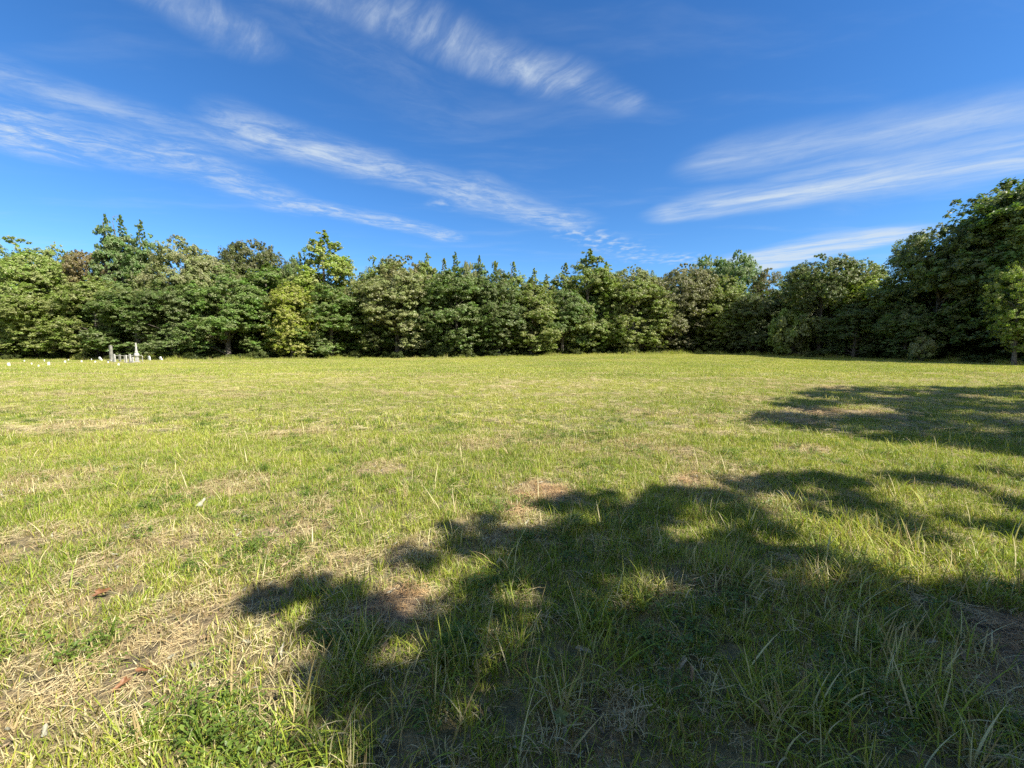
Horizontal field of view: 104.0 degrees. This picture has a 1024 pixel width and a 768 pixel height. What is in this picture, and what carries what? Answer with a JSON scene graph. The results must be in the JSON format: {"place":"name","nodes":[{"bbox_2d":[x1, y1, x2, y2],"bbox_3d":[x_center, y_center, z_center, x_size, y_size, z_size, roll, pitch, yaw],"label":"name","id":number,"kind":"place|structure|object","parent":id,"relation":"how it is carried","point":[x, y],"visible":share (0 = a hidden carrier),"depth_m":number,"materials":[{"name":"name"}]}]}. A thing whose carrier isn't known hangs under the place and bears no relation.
{"place":"outdoors","nodes":[
{"label":"outdoors","id":0,"kind":"place"},
{"bbox_2d":[0,355,1023,767],"bbox_3d":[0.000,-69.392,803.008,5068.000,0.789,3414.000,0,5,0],"label":"field ground","id":1,"kind":"structure","parent":0,"point":[514,719],"depth_m":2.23,"materials":[{"name":"plant"}]},
{"bbox_2d":[0,292,51,355],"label":"broadleaf tree","id":2,"kind":"object","parent":1,"relation":"on","point":[5,351],"visible":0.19,"depth_m":56.26,"materials":[{"name":"green plant"}]},
{"bbox_2d":[0,235,58,291],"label":"airy tree","id":3,"kind":"object","parent":1,"relation":"on","point":[16,254],"visible":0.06,"depth_m":62.47,"materials":[{"name":"green plant"}]},
{"bbox_2d":[0,248,71,357],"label":"broadleaf tree","id":4,"kind":"object","parent":1,"relation":"on","point":[14,270],"visible":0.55,"depth_m":56.87,"materials":[{"name":"green plant"}]},
{"bbox_2d":[0,278,102,356],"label":"broadleaf tree","id":5,"kind":"object","parent":1,"relation":"on","point":[6,308],"visible":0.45,"depth_m":55.14,"materials":[{"name":"green plant"}]},
{"bbox_2d":[34,241,84,281],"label":"airy tree","id":6,"kind":"object","parent":1,"relation":"on","point":[50,253],"visible":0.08,"depth_m":63.30,"materials":[{"name":"green plant"}]},
{"bbox_2d":[46,285,112,350],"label":"forest tree","id":7,"kind":"object","parent":1,"relation":"on","point":[85,320],"visible":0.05,"depth_m":58.50,"materials":[{"name":"green plant"}]},
{"bbox_2d":[45,249,118,334],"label":"round crowned tree","id":8,"kind":"object","parent":1,"relation":"on","point":[76,272],"visible":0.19,"depth_m":61.40,"materials":[{"name":"brown plant"}]},
{"bbox_2d":[36,275,132,357],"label":"broadleaf tree","id":9,"kind":"object","parent":1,"relation":"on","point":[72,295],"visible":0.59,"depth_m":55.86,"materials":[{"name":"green plant"}]},
{"bbox_2d":[92,588,110,595],"bbox_3d":[-2.612,1.321,2.548,0.092,0.019,0.050,-11,42,-20],"label":"fallen leaf","id":10,"kind":"object","parent":1,"relation":"on","point":[98,591],"visible":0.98,"depth_m":2.55,"materials":[{"name":"plant"}]},
{"bbox_2d":[75,281,133,347],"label":"forest tree","id":11,"kind":"object","parent":1,"relation":"on","point":[93,312],"visible":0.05,"depth_m":58.24,"materials":[{"name":"green plant"}]},
{"bbox_2d":[86,214,128,288],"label":"spire tree","id":12,"kind":"object","parent":1,"relation":"on","point":[100,253],"visible":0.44,"depth_m":62.31,"materials":[{"name":"green plant"}]},
{"bbox_2d":[103,214,137,287],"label":"spire tree","id":13,"kind":"object","parent":1,"relation":"on","point":[120,243],"visible":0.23,"depth_m":62.66,"materials":[{"name":"green plant"}]},
{"bbox_2d":[111,676,131,692],"bbox_3d":[-1.815,1.392,1.855,0.036,0.011,0.076,19,34,24],"label":"fallen leaf","id":14,"kind":"object","parent":1,"relation":"on","point":[124,680],"visible":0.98,"depth_m":1.86,"materials":[{"name":"plant"}]},
{"bbox_2d":[75,273,172,356],"bbox_3d":[-53.237,-9.528,57.450,11.849,12.505,12.496,1,5,12],"label":"tree","id":15,"kind":"object","parent":1,"relation":"on","point":[113,305],"visible":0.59,"depth_m":54.60,"materials":[{"name":"green plant"}]},
{"bbox_2d":[113,300,158,354],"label":"forest tree","id":16,"kind":"object","parent":1,"relation":"on","point":[132,337],"visible":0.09,"depth_m":58.19,"materials":[{"name":"green plant"}]},
{"bbox_2d":[134,343,139,361],"bbox_3d":[-43.150,-3.536,45.967,0.500,2.370,0.487,-1,5,-11],"label":"urn monument","id":17,"kind":"object","parent":1,"relation":"on","point":[136,354],"visible":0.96,"depth_m":45.88,"materials":[{"name":"stone"}]},
{"bbox_2d":[120,219,164,319],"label":"spire tree","id":18,"kind":"object","parent":1,"relation":"on","point":[136,257],"visible":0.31,"depth_m":61.89,"materials":[{"name":"green plant"}]},
{"bbox_2d":[120,279,222,357],"bbox_3d":[-47.141,-8.999,56.450,10.643,11.682,10.991,2,5,21],"label":"broadleaf tree","id":19,"kind":"object","parent":1,"relation":"on","point":[152,296],"visible":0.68,"depth_m":53.73,"materials":[{"name":"green plant"}]},
{"bbox_2d":[134,281,212,354],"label":"forest tree","id":20,"kind":"object","parent":1,"relation":"on","point":[164,320],"visible":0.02,"depth_m":57.82,"materials":[{"name":"green plant"}]},
{"bbox_2d":[127,234,220,347],"bbox_3d":[-49.057,-12.636,59.334,11.663,18.617,11.317,-2,5,-18],"label":"round crowned tree","id":21,"kind":"object","parent":1,"relation":"on","point":[192,256],"visible":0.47,"depth_m":57.09,"materials":[{"name":"green plant"}]},
{"bbox_2d":[171,273,238,354],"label":"forest tree","id":22,"kind":"object","parent":1,"relation":"on","point":[213,343],"visible":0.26,"depth_m":58.21,"materials":[{"name":"green plant"}]},
{"bbox_2d":[182,254,240,346],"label":"round crowned tree","id":23,"kind":"object","parent":1,"relation":"on","point":[216,272],"visible":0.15,"depth_m":59.29,"materials":[{"name":"green plant"}]},
{"bbox_2d":[165,265,278,356],"bbox_3d":[-42.317,-10.388,58.638,13.351,14.133,13.142,2,5,19],"label":"broadleaf tree","id":24,"kind":"object","parent":1,"relation":"on","point":[228,321],"visible":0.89,"depth_m":55.70,"materials":[{"name":"green plant"}]},
{"bbox_2d":[214,238,288,338],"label":"round crowned tree","id":25,"kind":"object","parent":1,"relation":"on","point":[233,258],"visible":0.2,"depth_m":65.42,"materials":[{"name":"green plant"}]},
{"bbox_2d":[236,266,280,345],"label":"forest tree","id":26,"kind":"object","parent":1,"relation":"on","point":[252,334],"visible":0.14,"depth_m":62.88,"materials":[{"name":"green plant"}]},
{"bbox_2d":[231,261,311,354],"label":"pointed tree","id":27,"kind":"object","parent":1,"relation":"on","point":[272,275],"visible":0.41,"depth_m":60.12,"materials":[{"name":"green plant"}]},
{"bbox_2d":[257,281,320,356],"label":"broadleaf tree","id":28,"kind":"object","parent":1,"relation":"on","point":[283,297],"visible":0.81,"depth_m":59.37,"materials":[{"name":"green plant"}]},
{"bbox_2d":[279,251,318,296],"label":"round crowned tree","id":29,"kind":"object","parent":1,"relation":"on","point":[289,269],"visible":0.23,"depth_m":66.06,"materials":[{"name":"green plant"}]},
{"bbox_2d":[297,704,313,711],"bbox_3d":[-0.894,1.401,1.732,0.076,0.010,0.024,10,48,1],"label":"fallen leaf","id":30,"kind":"object","parent":1,"relation":"on","point":[306,706],"visible":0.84,"depth_m":1.74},
{"bbox_2d":[280,230,364,352],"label":"pointed tree","id":31,"kind":"object","parent":1,"relation":"on","point":[341,269],"visible":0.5,"depth_m":65.82,"materials":[{"name":"green plant"}]},
{"bbox_2d":[279,282,367,356],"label":"broadleaf tree","id":32,"kind":"object","parent":1,"relation":"on","point":[326,346],"visible":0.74,"depth_m":61.74,"materials":[{"name":"green plant"}]},
{"bbox_2d":[317,278,363,348],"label":"forest tree","id":33,"kind":"object","parent":1,"relation":"on","point":[336,285],"visible":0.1,"depth_m":68.10,"materials":[{"name":"green plant"}]},
{"bbox_2d":[343,272,375,334],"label":"airy tree","id":34,"kind":"object","parent":1,"relation":"on","point":[352,279],"visible":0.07,"depth_m":69.59,"materials":[{"name":"green plant"}]},
{"bbox_2d":[343,273,401,354],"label":"forest tree","id":35,"kind":"object","parent":1,"relation":"on","point":[385,344],"visible":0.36,"depth_m":65.98,"materials":[{"name":"green plant"}]},
{"bbox_2d":[362,255,391,347],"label":"airy tree","id":36,"kind":"object","parent":1,"relation":"on","point":[367,276],"visible":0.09,"depth_m":68.21,"materials":[{"name":"green plant"}]},
{"bbox_2d":[348,254,433,355],"bbox_3d":[-18.891,-12.742,66.551,15.566,17.468,15.814,-3,6,-29],"label":"broadleaf tree","id":37,"kind":"object","parent":1,"relation":"on","point":[370,287],"visible":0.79,"depth_m":62.53,"materials":[{"name":"green plant"}]},
{"bbox_2d":[377,279,415,351],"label":"forest tree","id":38,"kind":"object","parent":1,"relation":"on","point":[389,349],"visible":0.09,"depth_m":67.60,"materials":[{"name":"green plant"}]},
{"bbox_2d":[377,255,429,339],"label":"round crowned tree","id":39,"kind":"object","parent":1,"relation":"on","point":[393,267],"visible":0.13,"depth_m":67.45,"materials":[{"name":"green plant"}]},
{"bbox_2d":[396,281,452,353],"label":"forest tree","id":40,"kind":"object","parent":1,"relation":"on","point":[436,325],"visible":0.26,"depth_m":64.44,"materials":[{"name":"green plant"}]},
{"bbox_2d":[415,253,439,351],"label":"spire tree","id":41,"kind":"object","parent":1,"relation":"on","point":[425,265],"visible":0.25,"depth_m":66.50,"materials":[{"name":"green plant"}]},
{"bbox_2d":[435,258,458,344],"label":"spire tree","id":42,"kind":"object","parent":1,"relation":"on","point":[445,265],"visible":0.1,"depth_m":67.35,"materials":[{"name":"green plant"}]},
{"bbox_2d":[433,293,470,347],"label":"forest tree","id":43,"kind":"object","parent":1,"relation":"on","point":[448,304],"visible":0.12,"depth_m":66.59,"materials":[{"name":"green plant"}]},
{"bbox_2d":[446,252,462,342],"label":"spire tree","id":44,"kind":"object","parent":1,"relation":"on","point":[455,264],"visible":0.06,"depth_m":68.71,"materials":[{"name":"green plant"}]},
{"bbox_2d":[418,267,499,353],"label":"broadleaf tree","id":45,"kind":"object","parent":1,"relation":"on","point":[463,285],"visible":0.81,"depth_m":62.16,"materials":[{"name":"green plant"}]},
{"bbox_2d":[457,261,479,331],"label":"round crowned tree","id":46,"kind":"object","parent":1,"relation":"on","point":[469,267],"visible":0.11,"depth_m":67.78,"materials":[{"name":"green plant"}]},
{"bbox_2d":[455,282,493,347],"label":"forest tree","id":47,"kind":"object","parent":1,"relation":"on","point":[467,302],"visible":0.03,"depth_m":66.69,"materials":[{"name":"green plant"}]},
{"bbox_2d":[472,255,488,281],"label":"spire tree","id":48,"kind":"object","parent":1,"relation":"on","point":[482,271],"visible":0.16,"depth_m":69.37,"materials":[{"name":"green plant"}]},
{"bbox_2d":[486,260,509,346],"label":"pointed tree","id":49,"kind":"object","parent":1,"relation":"on","point":[495,264],"visible":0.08,"depth_m":68.57,"materials":[{"name":"green plant"}]},
{"bbox_2d":[465,268,534,353],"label":"broadleaf tree","id":50,"kind":"object","parent":1,"relation":"on","point":[504,317],"visible":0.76,"depth_m":63.26,"materials":[{"name":"green plant"}]},
{"bbox_2d":[485,295,527,349],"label":"forest tree","id":51,"kind":"object","parent":1,"relation":"on","point":[499,297],"visible":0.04,"depth_m":66.90,"materials":[{"name":"green plant"}]},
{"bbox_2d":[0,438,1017,761],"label":"leaf litter","id":52,"kind":"object","parent":1,"relation":"on","point":[44,728],"visible":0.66,"depth_m":2.28,"materials":[{"name":"plant"}]},
{"bbox_2d":[0,374,1023,447],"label":"grass","id":53,"kind":"structure","parent":1,"relation":"on","point":[312,399],"depth_m":11.33,"materials":[{"name":"plant"}]},
{"bbox_2d":[0,408,1023,767],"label":"weeds","id":54,"kind":"object","parent":1,"relation":"on","point":[230,746],"visible":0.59,"depth_m":2.21,"materials":[{"name":"plant"}]},
{"bbox_2d":[0,352,1023,378],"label":"grass","id":55,"kind":"structure","parent":1,"relation":"on","point":[723,364],"depth_m":34.02,"materials":[{"name":"plant"}]},
{"bbox_2d":[0,340,1023,363],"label":"undergrowth","id":56,"kind":"object","parent":1,"relation":"on","point":[969,353],"visible":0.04,"depth_m":61.67,"materials":[{"name":"plant"}]},
{"bbox_2d":[0,416,1023,767],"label":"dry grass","id":57,"kind":"structure","parent":1,"relation":"on","point":[508,568],"depth_m":2.69,"materials":[{"name":"plant"}]},
{"bbox_2d":[0,372,1023,767],"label":"straw","id":58,"kind":"object","parent":1,"relation":"on","point":[69,674],"depth_m":3.02,"materials":[{"name":"plant"}]},
{"bbox_2d":[501,261,526,337],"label":"spire tree","id":59,"kind":"object","parent":1,"relation":"on","point":[518,279],"visible":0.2,"depth_m":69.53,"materials":[{"name":"green plant"}]},
{"bbox_2d":[500,278,562,354],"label":"tree","id":60,"kind":"object","parent":1,"relation":"on","point":[529,340],"visible":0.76,"depth_m":64.47,"materials":[{"name":"green plant"}]},
{"bbox_2d":[527,268,544,333],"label":"spire tree","id":61,"kind":"object","parent":1,"relation":"on","point":[535,278],"visible":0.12,"depth_m":71.39,"materials":[{"name":"green plant"}]},
{"bbox_2d":[518,287,563,349],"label":"forest tree","id":62,"kind":"object","parent":1,"relation":"on","point":[549,321],"visible":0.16,"depth_m":68.35,"materials":[{"name":"green plant"}]},
{"bbox_2d":[538,274,557,341],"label":"spire tree","id":63,"kind":"object","parent":1,"relation":"on","point":[545,281],"visible":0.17,"depth_m":72.19,"materials":[{"name":"green plant"}]},
{"bbox_2d":[551,706,568,725],"bbox_3d":[0.208,1.403,1.683,0.070,0.011,0.086,-15,33,-29],"label":"fallen leaf","id":64,"kind":"object","parent":1,"relation":"on","point":[561,714],"visible":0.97,"depth_m":1.69,"materials":[{"name":"plant"}]},
{"bbox_2d":[534,281,593,353],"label":"broadleaf tree","id":65,"kind":"object","parent":1,"relation":"on","point":[577,299],"visible":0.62,"depth_m":67.44,"materials":[{"name":"green plant"}]},
{"bbox_2d":[551,306,577,350],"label":"forest tree","id":66,"kind":"object","parent":1,"relation":"on","point":[570,346],"visible":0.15,"depth_m":71.16,"materials":[{"name":"green plant"}]},
{"bbox_2d":[549,262,587,343],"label":"spire tree","id":67,"kind":"object","parent":1,"relation":"on","point":[563,277],"visible":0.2,"depth_m":72.64,"materials":[{"name":"green plant"}]},
{"bbox_2d":[566,289,605,350],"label":"forest tree","id":68,"kind":"object","parent":1,"relation":"on","point":[585,335],"visible":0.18,"depth_m":71.93,"materials":[{"name":"green plant"}]},
{"bbox_2d":[556,248,625,350],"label":"pointed tree","id":69,"kind":"object","parent":1,"relation":"on","point":[596,276],"visible":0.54,"depth_m":70.66,"materials":[{"name":"green plant"}]},
{"bbox_2d":[589,261,622,350],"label":"spire tree","id":70,"kind":"object","parent":1,"relation":"on","point":[600,302],"visible":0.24,"depth_m":73.13,"materials":[{"name":"green plant"}]},
{"bbox_2d":[592,277,632,348],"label":"forest tree","id":71,"kind":"object","parent":1,"relation":"on","point":[600,293],"visible":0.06,"depth_m":74.12,"materials":[{"name":"green plant"}]},
{"bbox_2d":[603,264,661,340],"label":"airy tree","id":72,"kind":"object","parent":1,"relation":"on","point":[639,272],"visible":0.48,"depth_m":72.27,"materials":[{"name":"green plant"}]},
{"bbox_2d":[594,275,678,349],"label":"broadleaf tree","id":73,"kind":"object","parent":1,"relation":"on","point":[639,293],"visible":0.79,"depth_m":70.10,"materials":[{"name":"green plant"}]},
{"bbox_2d":[621,305,654,343],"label":"forest tree","id":74,"kind":"object","parent":1,"relation":"on","point":[641,315],"visible":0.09,"depth_m":74.57,"materials":[{"name":"green plant"}]},
{"bbox_2d":[635,287,682,348],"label":"forest tree","id":75,"kind":"object","parent":1,"relation":"on","point":[669,333],"visible":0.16,"depth_m":75.64,"materials":[{"name":"green plant"}]},
{"bbox_2d":[663,281,696,347],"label":"forest tree","id":76,"kind":"object","parent":1,"relation":"on","point":[684,317],"visible":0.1,"depth_m":77.85,"materials":[{"name":"green plant"}]},
{"bbox_2d":[675,655,686,669],"bbox_3d":[0.833,1.376,1.973,0.091,0.029,0.015,-40,-10,-17],"label":"fallen leaf","id":77,"kind":"object","parent":1,"relation":"on","point":[681,663],"visible":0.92,"depth_m":1.98,"materials":[{"name":"plant"}]},
{"bbox_2d":[641,263,722,348],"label":"round crowned tree","id":78,"kind":"object","parent":1,"relation":"on","point":[695,286],"visible":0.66,"depth_m":72.31,"materials":[{"name":"green plant"}]},
{"bbox_2d":[690,663,694,681],"bbox_3d":[0.857,1.376,1.906,0.027,0.018,0.077,15,43,8],"label":"fallen leaf","id":79,"kind":"object","parent":1,"relation":"on","point":[692,672],"visible":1,"depth_m":1.91,"materials":[{"name":"plant"}]},
{"bbox_2d":[685,297,715,346],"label":"forest tree","id":80,"kind":"object","parent":1,"relation":"on","point":[701,332],"visible":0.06,"depth_m":79.13,"materials":[{"name":"green plant"}]},
{"bbox_2d":[686,254,732,330],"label":"round crowned tree","id":81,"kind":"object","parent":1,"relation":"on","point":[718,269],"visible":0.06,"depth_m":80.78,"materials":[{"name":"green plant"}]},
{"bbox_2d":[695,285,743,343],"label":"forest tree","id":82,"kind":"object","parent":1,"relation":"on","point":[726,300],"visible":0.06,"depth_m":76.41,"materials":[{"name":"green plant"}]},
{"bbox_2d":[686,274,753,350],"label":"broadleaf tree","id":83,"kind":"object","parent":1,"relation":"on","point":[722,321],"visible":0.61,"depth_m":72.70,"materials":[{"name":"green plant"}]},
{"bbox_2d":[717,249,766,320],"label":"round crowned tree","id":84,"kind":"object","parent":1,"relation":"on","point":[742,271],"visible":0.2,"depth_m":75.84,"materials":[{"name":"green plant"}]},
{"bbox_2d":[716,301,767,350],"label":"forest tree","id":85,"kind":"object","parent":1,"relation":"on","point":[728,343],"visible":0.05,"depth_m":72.35,"materials":[{"name":"green plant"}]},
{"bbox_2d":[723,281,790,351],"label":"broadleaf tree","id":86,"kind":"object","parent":1,"relation":"on","point":[753,299],"visible":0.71,"depth_m":67.12,"materials":[{"name":"green plant"}]},
{"bbox_2d":[735,296,790,351],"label":"forest tree","id":87,"kind":"object","parent":1,"relation":"on","point":[750,323],"visible":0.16,"depth_m":68.41,"materials":[{"name":"green plant"}]},
{"bbox_2d":[748,268,785,340],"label":"airy tree","id":88,"kind":"object","parent":1,"relation":"on","point":[773,280],"visible":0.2,"depth_m":72.73,"materials":[{"name":"green plant"}]},
{"bbox_2d":[765,307,813,355],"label":"bushy tree","id":89,"kind":"object","parent":1,"relation":"on","point":[779,331],"visible":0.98,"depth_m":60.45,"materials":[{"name":"green plant"}]},
{"bbox_2d":[786,271,848,348],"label":"forest tree","id":90,"kind":"object","parent":1,"relation":"on","point":[824,309],"visible":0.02,"depth_m":63.10,"materials":[{"name":"green plant"}]},
{"bbox_2d":[776,253,873,350],"bbox_3d":[47.268,-11.726,60.738,11.717,15.885,12.080,-4,6,-38],"label":"round crowned tree","id":91,"kind":"object","parent":1,"relation":"on","point":[849,275],"visible":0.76,"depth_m":58.38,"materials":[{"name":"green plant"}]},
{"bbox_2d":[814,301,894,357],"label":"broadleaf tree","id":92,"kind":"object","parent":1,"relation":"on","point":[864,315],"visible":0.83,"depth_m":54.51,"materials":[{"name":"green plant"}]},
{"bbox_2d":[813,275,909,353],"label":"broadleaf tree","id":93,"kind":"object","parent":1,"relation":"on","point":[865,288],"visible":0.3,"depth_m":55.88,"materials":[{"name":"green plant"}]},
{"bbox_2d":[834,257,889,316],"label":"airy tree","id":94,"kind":"object","parent":1,"relation":"on","point":[875,268],"visible":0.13,"depth_m":60.02,"materials":[{"name":"green plant"}]},
{"bbox_2d":[868,275,935,345],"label":"airy tree","id":95,"kind":"object","parent":1,"relation":"on","point":[896,285],"visible":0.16,"depth_m":52.91,"materials":[{"name":"green plant"}]},
{"bbox_2d":[869,303,945,357],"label":"broadleaf tree","id":96,"kind":"object","parent":1,"relation":"on","point":[894,338],"visible":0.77,"depth_m":48.52,"materials":[{"name":"green plant"}]},
{"bbox_2d":[907,336,937,360],"bbox_3d":[46.267,-3.946,45.107,2.496,3.297,2.496,3,6,30],"label":"shrub","id":97,"kind":"object","parent":1,"relation":"on","point":[915,351],"visible":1,"depth_m":44.83,"materials":[{"name":"green plant"}]},
{"bbox_2d":[866,222,1012,352],"bbox_3d":[51.876,-10.959,48.905,12.588,16.816,13.482,2,5,19],"label":"round crowned tree","id":98,"kind":"object","parent":1,"relation":"on","point":[913,260],"visible":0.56,"depth_m":47.19,"materials":[{"name":"green plant"}]},
{"bbox_2d":[898,177,1023,353],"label":"broadleaf tree","id":99,"kind":"object","parent":1,"relation":"on","point":[991,209],"visible":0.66,"depth_m":43.27,"materials":[{"name":"green plant"}]},
{"bbox_2d":[923,236,1020,350],"bbox_3d":[57.065,-10.452,48.656,10.244,15.856,10.557,-5,7,-44],"label":"round crowned tree","id":100,"kind":"object","parent":1,"relation":"on","point":[944,293],"visible":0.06,"depth_m":48.85,"materials":[{"name":"green plant"}]},
{"bbox_2d":[950,183,1023,349],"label":"round crowned tree","id":101,"kind":"object","parent":1,"relation":"on","point":[1014,234],"visible":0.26,"depth_m":41.51,"materials":[{"name":"green plant"}]},
{"bbox_2d":[981,260,1023,364],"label":"airy tree","id":102,"kind":"object","parent":1,"relation":"on","point":[1011,274],"visible":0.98,"depth_m":37.95,"materials":[{"name":"green plant"}]},
{"bbox_2d":[989,287,1023,358],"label":"broadleaf tree","id":103,"kind":"object","parent":1,"relation":"on","point":[1006,309],"visible":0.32,"depth_m":38.26,"materials":[{"name":"green plant"}]},
{"bbox_2d":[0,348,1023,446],"label":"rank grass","id":104,"kind":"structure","parent":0,"point":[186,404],"depth_m":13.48,"materials":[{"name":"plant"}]},
{"bbox_2d":[0,0,1023,295],"label":"sky","id":105,"kind":"structure","parent":0,"point":[658,136],"materials":[{"name":"blue"}]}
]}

